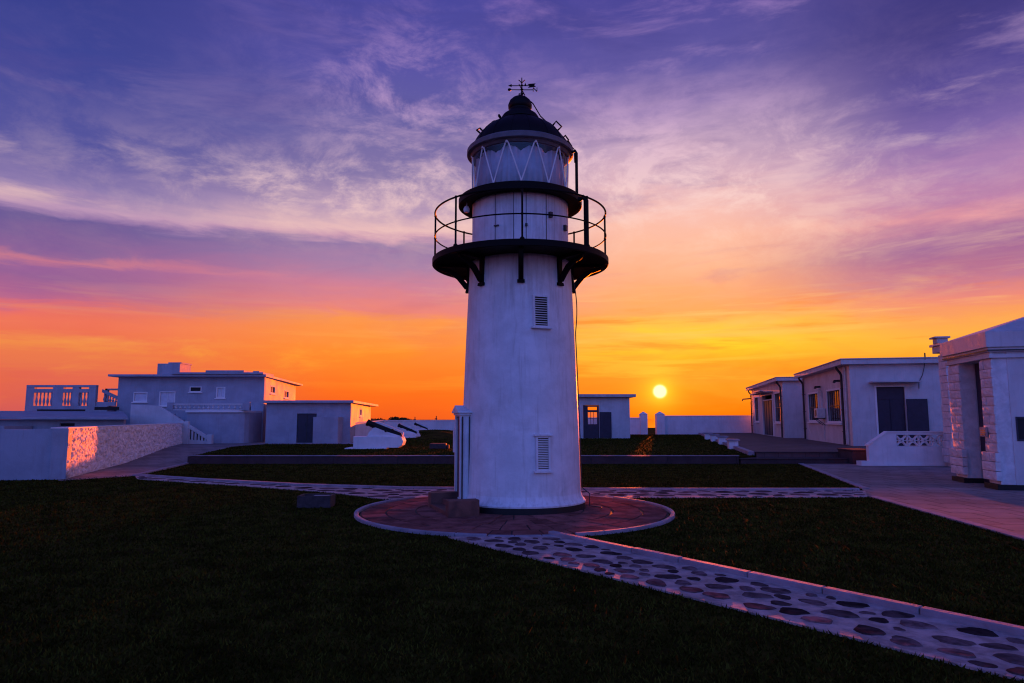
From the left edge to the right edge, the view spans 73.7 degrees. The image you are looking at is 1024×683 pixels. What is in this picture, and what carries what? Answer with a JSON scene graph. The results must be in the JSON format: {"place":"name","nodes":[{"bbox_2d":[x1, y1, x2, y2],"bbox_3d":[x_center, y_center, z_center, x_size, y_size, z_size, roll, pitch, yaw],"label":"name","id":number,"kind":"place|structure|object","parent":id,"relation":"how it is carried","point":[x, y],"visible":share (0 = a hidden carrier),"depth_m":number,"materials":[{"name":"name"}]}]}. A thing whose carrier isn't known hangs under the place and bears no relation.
{"place":"outdoors","nodes":[
{"label":"outdoors","id":0,"kind":"place"},
{"bbox_2d":[0,411,127,428],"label":"shed","id":1,"kind":"structure","parent":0,"point":[29,419],"depth_m":33.28,"materials":[{"name":"white paint"}]},
{"bbox_2d":[196,429,754,457],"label":"raised lawn","id":2,"kind":"structure","parent":0,"point":[655,441],"depth_m":29.92,"materials":[{"name":"plant"}]},
{"bbox_2d":[345,419,405,448],"bbox_3d":[-6.136,4.186,30.979,2.576,1.324,1.300,0,-6,0],"label":"old cannon","id":3,"kind":"object","parent":2,"relation":"on","point":[382,435],"visible":1,"depth_m":30.41,"materials":[{"name":"white paint"}]},
{"bbox_2d":[340,430,452,446],"bbox_3d":[-3.050,5.963,43.606,10.500,0.625,22.000,0,-6,0],"label":"grass mound","id":4,"kind":"object","parent":2,"relation":"on","point":[439,435],"depth_m":38.81,"materials":[{"name":"green plant"}]},
{"bbox_2d":[397,423,420,438],"bbox_3d":[-6.202,5.189,39.282,1.855,0.954,0.936,-2,-7,18],"label":"old cannon","id":5,"kind":"object","parent":4,"relation":"on","point":[409,431],"visible":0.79,"depth_m":38.92,"materials":[{"name":"white paint"}]},
{"bbox_2d":[414,422,429,430],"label":"old cannon","id":6,"kind":"object","parent":4,"relation":"on","point":[419,426],"visible":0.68,"depth_m":44.51,"materials":[{"name":"white paint"}]},
{"bbox_2d":[430,443,448,448],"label":"stone block","id":7,"kind":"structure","parent":2,"relation":"on","point":[439,446],"depth_m":29.99,"materials":[{"name":"concrete"}]},
{"bbox_2d":[577,394,635,437],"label":"lodge","id":8,"kind":"structure","parent":2,"relation":"on","point":[613,415],"depth_m":46.70,"materials":[{"name":"white paint"}]},
{"bbox_2d":[583,405,598,437],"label":"door","id":9,"kind":"structure","parent":8,"relation":"in","point":[590,430],"depth_m":46.72,"materials":[{"name":"paint"}]},
{"bbox_2d":[600,412,611,437],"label":"door leaf","id":10,"kind":"structure","parent":8,"relation":"in","point":[605,417],"depth_m":46.60,"materials":[{"name":"paint"}]},
{"bbox_2d":[703,432,712,439],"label":"stone stool","id":11,"kind":"object","parent":2,"relation":"on","point":[706,436],"visible":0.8,"depth_m":44.02,"materials":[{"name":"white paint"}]},
{"bbox_2d":[709,434,719,441],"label":"stone stool","id":12,"kind":"object","parent":2,"relation":"on","point":[713,437],"visible":0.86,"depth_m":40.04,"materials":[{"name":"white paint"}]},
{"bbox_2d":[716,436,727,444],"bbox_3d":[11.056,5.184,35.876,0.540,0.440,0.840,-1,-7,12],"label":"stone stool","id":13,"kind":"object","parent":2,"relation":"on","point":[721,439],"visible":0.87,"depth_m":35.53,"materials":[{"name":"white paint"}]},
{"bbox_2d":[698,433,754,454],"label":"terrace kerb","id":14,"kind":"structure","parent":2,"relation":"on","point":[745,450],"depth_m":27.53,"materials":[{"name":"concrete"}]},
{"bbox_2d":[726,439,739,448],"bbox_3d":[9.876,4.580,30.528,0.540,0.440,0.840,-1,-7,12],"label":"stone stool","id":15,"kind":"object","parent":2,"relation":"on","point":[731,443],"visible":0.88,"depth_m":30.19,"materials":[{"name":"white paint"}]},
{"bbox_2d":[136,476,866,499],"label":"cross path","id":16,"kind":"structure","parent":0,"point":[382,493],"depth_m":14.71,"materials":[{"name":"stone"}]},
{"bbox_2d":[0,444,1023,682],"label":"ground","id":17,"kind":"structure","parent":0,"point":[504,651],"depth_m":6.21,"materials":[{"name":"plant"}]},
{"bbox_2d":[0,423,182,479],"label":"stone wall","id":18,"kind":"structure","parent":17,"relation":"on","point":[55,453],"depth_m":18.77,"materials":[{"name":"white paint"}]},
{"bbox_2d":[58,441,352,480],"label":"forecourt","id":19,"kind":"structure","parent":17,"relation":"on","point":[171,455],"depth_m":25.39,"materials":[{"name":"concrete"}]},
{"bbox_2d":[25,362,302,443],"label":"two storey house","id":20,"kind":"structure","parent":19,"relation":"on","point":[216,406],"depth_m":39.66,"materials":[{"name":"white paint"}]},
{"bbox_2d":[131,392,147,402],"bbox_3d":[-21.718,3.273,39.890,0.935,0.643,0.170,0,-6,0],"label":"window","id":21,"kind":"structure","parent":20,"relation":"in","point":[138,397],"depth_m":39.94,"materials":[{"name":"white wood"}]},
{"bbox_2d":[159,391,174,406],"bbox_3d":[-20.146,3.374,39.878,1.052,0.904,0.170,0,-6,0],"label":"window","id":22,"kind":"structure","parent":20,"relation":"in","point":[165,396],"depth_m":39.94,"materials":[{"name":"white"}]},
{"bbox_2d":[188,386,201,392],"bbox_3d":[-18.515,2.824,39.940,0.819,0.381,0.170,0,-6,0],"label":"window","id":23,"kind":"structure","parent":20,"relation":"in","point":[193,389],"depth_m":39.95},
{"bbox_2d":[214,387,225,398],"bbox_3d":[-17.031,3.012,39.919,0.644,0.702,0.170,0,-6,0],"label":"window","id":24,"kind":"structure","parent":20,"relation":"in","point":[220,391],"depth_m":39.97,"materials":[{"name":"white"}]},
{"bbox_2d":[270,385,275,394],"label":"window","id":25,"kind":"structure","parent":20,"relation":"in","point":[272,388],"depth_m":42.32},
{"bbox_2d":[284,390,289,399],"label":"window","id":26,"kind":"structure","parent":20,"relation":"in","point":[286,392],"depth_m":46.90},
{"bbox_2d":[262,400,377,442],"bbox_3d":[-11.231,5.055,43.231,5.051,2.344,11.750,0,-6,0],"label":"flat roofed annex","id":27,"kind":"object","parent":19,"relation":"on","point":[289,421],"visible":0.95,"depth_m":37.78,"materials":[{"name":"white paint"}]},
{"bbox_2d":[297,414,316,442],"bbox_3d":[-11.353,4.604,37.782,1.019,1.980,0.080,0,-6,0],"label":"door","id":28,"kind":"structure","parent":27,"relation":"in","point":[305,421],"depth_m":37.75,"materials":[{"name":"paint"}]},
{"bbox_2d":[312,417,362,442],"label":"wall","id":29,"kind":"structure","parent":19,"relation":"on","point":[327,429],"depth_m":36.66,"materials":[{"name":"white paint"}]},
{"bbox_2d":[133,443,352,475],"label":"forecourt kerb","id":30,"kind":"structure","parent":17,"relation":"on","point":[164,468],"depth_m":23.18,"materials":[{"name":"concrete"}]},
{"bbox_2d":[297,494,335,507],"bbox_3d":[-3.570,2.908,12.465,0.600,0.215,0.400,0,-6,-2],"label":"utility box","id":31,"kind":"object","parent":17,"relation":"on","point":[315,500],"visible":0.99,"depth_m":12.27,"materials":[{"name":"metal"}]},
{"bbox_2d":[355,420,383,435],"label":"boundary wall","id":32,"kind":"structure","parent":17,"relation":"on","point":[362,429],"depth_m":41.21,"materials":[{"name":"white paint"}]},
{"bbox_2d":[388,416,405,419],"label":"shrub","id":33,"kind":"object","parent":17,"relation":"on","point":[394,418],"visible":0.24,"depth_m":54.54,"materials":[{"name":"green plant"}]},
{"bbox_2d":[384,420,454,430],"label":"boundary wall","id":34,"kind":"structure","parent":17,"relation":"on","point":[441,424],"depth_m":47.53,"materials":[{"name":"white paint"}]},
{"bbox_2d":[187,456,738,463],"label":"retaining kerb","id":35,"kind":"structure","parent":17,"relation":"on","point":[447,459],"depth_m":24.18,"materials":[{"name":"concrete"}]},
{"bbox_2d":[187,455,738,455],"bbox_3d":[-1.725,4.058,24.273,19.550,0.024,0.190,0,-6,0],"label":"retaining coping","id":36,"kind":"object","parent":35,"relation":"on","point":[446,455],"visible":0.89,"depth_m":24.18,"materials":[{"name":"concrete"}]},
{"bbox_2d":[136,474,859,489],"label":"cross path kerb","id":37,"kind":"structure","parent":17,"relation":"on","point":[331,485],"depth_m":15.55,"materials":[{"name":"concrete"}]},
{"bbox_2d":[354,496,674,536],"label":"round paving kerb","id":38,"kind":"structure","parent":17,"relation":"on","point":[670,518],"depth_m":9.79,"materials":[{"name":"concrete"}]},
{"bbox_2d":[639,412,647,433],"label":"gate pillar","id":39,"kind":"structure","parent":17,"relation":"on","point":[643,422],"depth_m":58.30,"materials":[{"name":"white paint"}]},
{"bbox_2d":[654,411,664,433],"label":"gate pillar","id":40,"kind":"structure","parent":17,"relation":"on","point":[659,422],"depth_m":58.27,"materials":[{"name":"white paint"}]},
{"bbox_2d":[665,415,752,433],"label":"boundary wall","id":41,"kind":"structure","parent":17,"relation":"on","point":[685,424],"depth_m":58.57,"materials":[{"name":"white paint"}]},
{"bbox_2d":[548,531,1023,636],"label":"path kerb","id":42,"kind":"structure","parent":17,"relation":"on","point":[1004,627],"depth_m":6.20,"materials":[{"name":"concrete"}]},
{"bbox_2d":[739,451,847,463],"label":"terrace steps","id":43,"kind":"structure","parent":17,"relation":"on","point":[795,460],"depth_m":24.18,"materials":[{"name":"concrete"}]},
{"bbox_2d":[0,0,1023,418],"label":"sky","id":44,"kind":"structure","parent":0,"point":[785,188],"materials":[{"name":"purple"}]},
{"bbox_2d":[360,496,668,535],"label":"round paving","id":45,"kind":"structure","parent":0,"point":[420,514],"depth_m":10.76,"materials":[{"name":"red stone"}]},
{"bbox_2d":[428,491,478,517],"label":"stone steps","id":46,"kind":"structure","parent":45,"relation":"on","point":[449,504],"depth_m":11.06,"materials":[{"name":"stone"}]},
{"bbox_2d":[432,78,608,515],"bbox_3d":[0.155,-1.056,12.769,3.284,8.160,3.284,0,-6,0],"label":"lighthouse","id":47,"kind":"object","parent":45,"relation":"on","point":[519,263],"visible":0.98,"depth_m":11.85,"materials":[{"name":"white paint"}]},
{"bbox_2d":[531,294,551,328],"bbox_3d":[0.503,-0.513,11.759,0.370,0.591,0.119,2,-7,-20],"label":"window","id":48,"kind":"structure","parent":47,"relation":"in","point":[540,303],"depth_m":11.76,"materials":[{"name":"white paint"}]},
{"bbox_2d":[533,434,553,472],"bbox_3d":[0.522,1.871,11.410,0.330,0.638,0.111,2,-7,-20],"label":"window","id":49,"kind":"structure","parent":47,"relation":"in","point":[542,441],"depth_m":11.40,"materials":[{"name":"white paint"}]},
{"bbox_2d":[381,419,654,427],"bbox_3d":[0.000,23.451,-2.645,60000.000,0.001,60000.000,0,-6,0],"label":"sea","id":50,"kind":"structure","parent":0,"point":[651,423],"depth_m":8107.01,"materials":[{"name":"liquid"}]},
{"bbox_2d":[588,417,639,433],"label":"boundary wall","id":51,"kind":"structure","parent":0,"point":[634,425],"depth_m":58.58,"materials":[{"name":"white paint"}]},
{"bbox_2d":[648,428,654,433],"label":"grass bank","id":52,"kind":"structure","parent":0,"point":[651,430],"depth_m":62.72,"materials":[{"name":"green plant"}]},
{"bbox_2d":[448,536,1023,681],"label":"stone path","id":53,"kind":"structure","parent":0,"point":[979,648],"depth_m":5.81,"materials":[{"name":"grey stone"}]},
{"bbox_2d":[742,377,803,437],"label":"flat roofed house","id":54,"kind":"structure","parent":0,"point":[776,404],"depth_m":45.23,"materials":[{"name":"white paint"}]},
{"bbox_2d":[754,396,759,422],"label":"window","id":55,"kind":"structure","parent":54,"relation":"in","point":[756,405],"depth_m":55.47,"materials":[{"name":"white glass"}]},
{"bbox_2d":[764,400,772,434],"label":"door","id":56,"kind":"structure","parent":54,"relation":"in","point":[768,417],"depth_m":49.86,"materials":[{"name":"paint"}]},
{"bbox_2d":[774,392,780,423],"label":"window","id":57,"kind":"structure","parent":54,"relation":"in","point":[776,395],"depth_m":45.67,"materials":[{"name":"white glass"}]},
{"bbox_2d":[713,433,865,456],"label":"paved terrace","id":58,"kind":"structure","parent":0,"point":[755,442],"depth_m":31.04,"materials":[{"name":"grey concrete"}]},
{"bbox_2d":[793,353,943,445],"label":"flat roofed house","id":59,"kind":"structure","parent":0,"point":[855,401],"depth_m":30.53,"materials":[{"name":"white paint"}]},
{"bbox_2d":[807,391,819,422],"bbox_3d":[16.906,3.706,38.209,0.260,1.720,2.740,-1,-7,12],"label":"window","id":60,"kind":"structure","parent":59,"relation":"in","point":[814,395],"depth_m":38.67,"materials":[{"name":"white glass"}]},
{"bbox_2d":[826,388,841,424],"bbox_3d":[15.934,3.222,33.739,0.260,1.760,2.940,-1,-7,12],"label":"window","id":61,"kind":"structure","parent":59,"relation":"in","point":[835,394],"depth_m":33.98,"materials":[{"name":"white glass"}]},
{"bbox_2d":[876,387,905,445],"bbox_3d":[16.877,3.331,30.376,1.110,2.570,0.090,-1,-7,12],"label":"door","id":62,"kind":"structure","parent":59,"relation":"in","point":[890,400],"depth_m":30.39,"materials":[{"name":"paint"}]},
{"bbox_2d":[906,399,929,444],"bbox_3d":[17.833,3.521,29.972,0.840,2.000,0.050,-1,-7,12],"label":"door leaf","id":63,"kind":"structure","parent":59,"relation":"in","point":[917,409],"depth_m":29.97,"materials":[{"name":"paint"}]},
{"bbox_2d":[807,464,1023,540],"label":"pavement","id":64,"kind":"structure","parent":0,"point":[936,489],"depth_m":14.72,"materials":[{"name":"concrete"}]},
{"bbox_2d":[837,448,866,463],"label":"step pier","id":65,"kind":"structure","parent":64,"relation":"on","point":[853,455],"depth_m":23.93,"materials":[{"name":"stone"}]},
{"bbox_2d":[856,431,947,465],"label":"ramp wall","id":66,"kind":"structure","parent":64,"relation":"on","point":[883,448],"depth_m":23.14,"materials":[{"name":"white paint"}]},
{"bbox_2d":[798,463,1023,540],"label":"pavement kerb","id":67,"kind":"structure","parent":64,"relation":"on","point":[992,529],"depth_m":11.60,"materials":[{"name":"concrete"}]},
{"bbox_2d":[939,317,1023,490],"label":"gate pavilion","id":68,"kind":"structure","parent":64,"relation":"on","point":[986,378],"depth_m":15.69,"materials":[{"name":"white paint"}]},
{"bbox_2d":[975,363,989,481],"bbox_3d":[11.540,1.951,16.450,0.050,3.010,1.140,-1,-7,12],"label":"door","id":69,"kind":"structure","parent":68,"relation":"in","point":[978,383],"depth_m":16.93,"materials":[{"name":"paint"}]},
{"bbox_2d":[1015,417,1023,440],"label":"window","id":70,"kind":"structure","parent":68,"relation":"in","point":[1019,420],"depth_m":15.30,"materials":[{"name":"glass"}]},
{"bbox_2d":[929,336,952,466],"bbox_3d":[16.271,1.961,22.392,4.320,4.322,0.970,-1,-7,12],"label":"chimney","id":71,"kind":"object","parent":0,"point":[947,442],"depth_m":22.77,"materials":[{"name":"white paint"}]}
]}

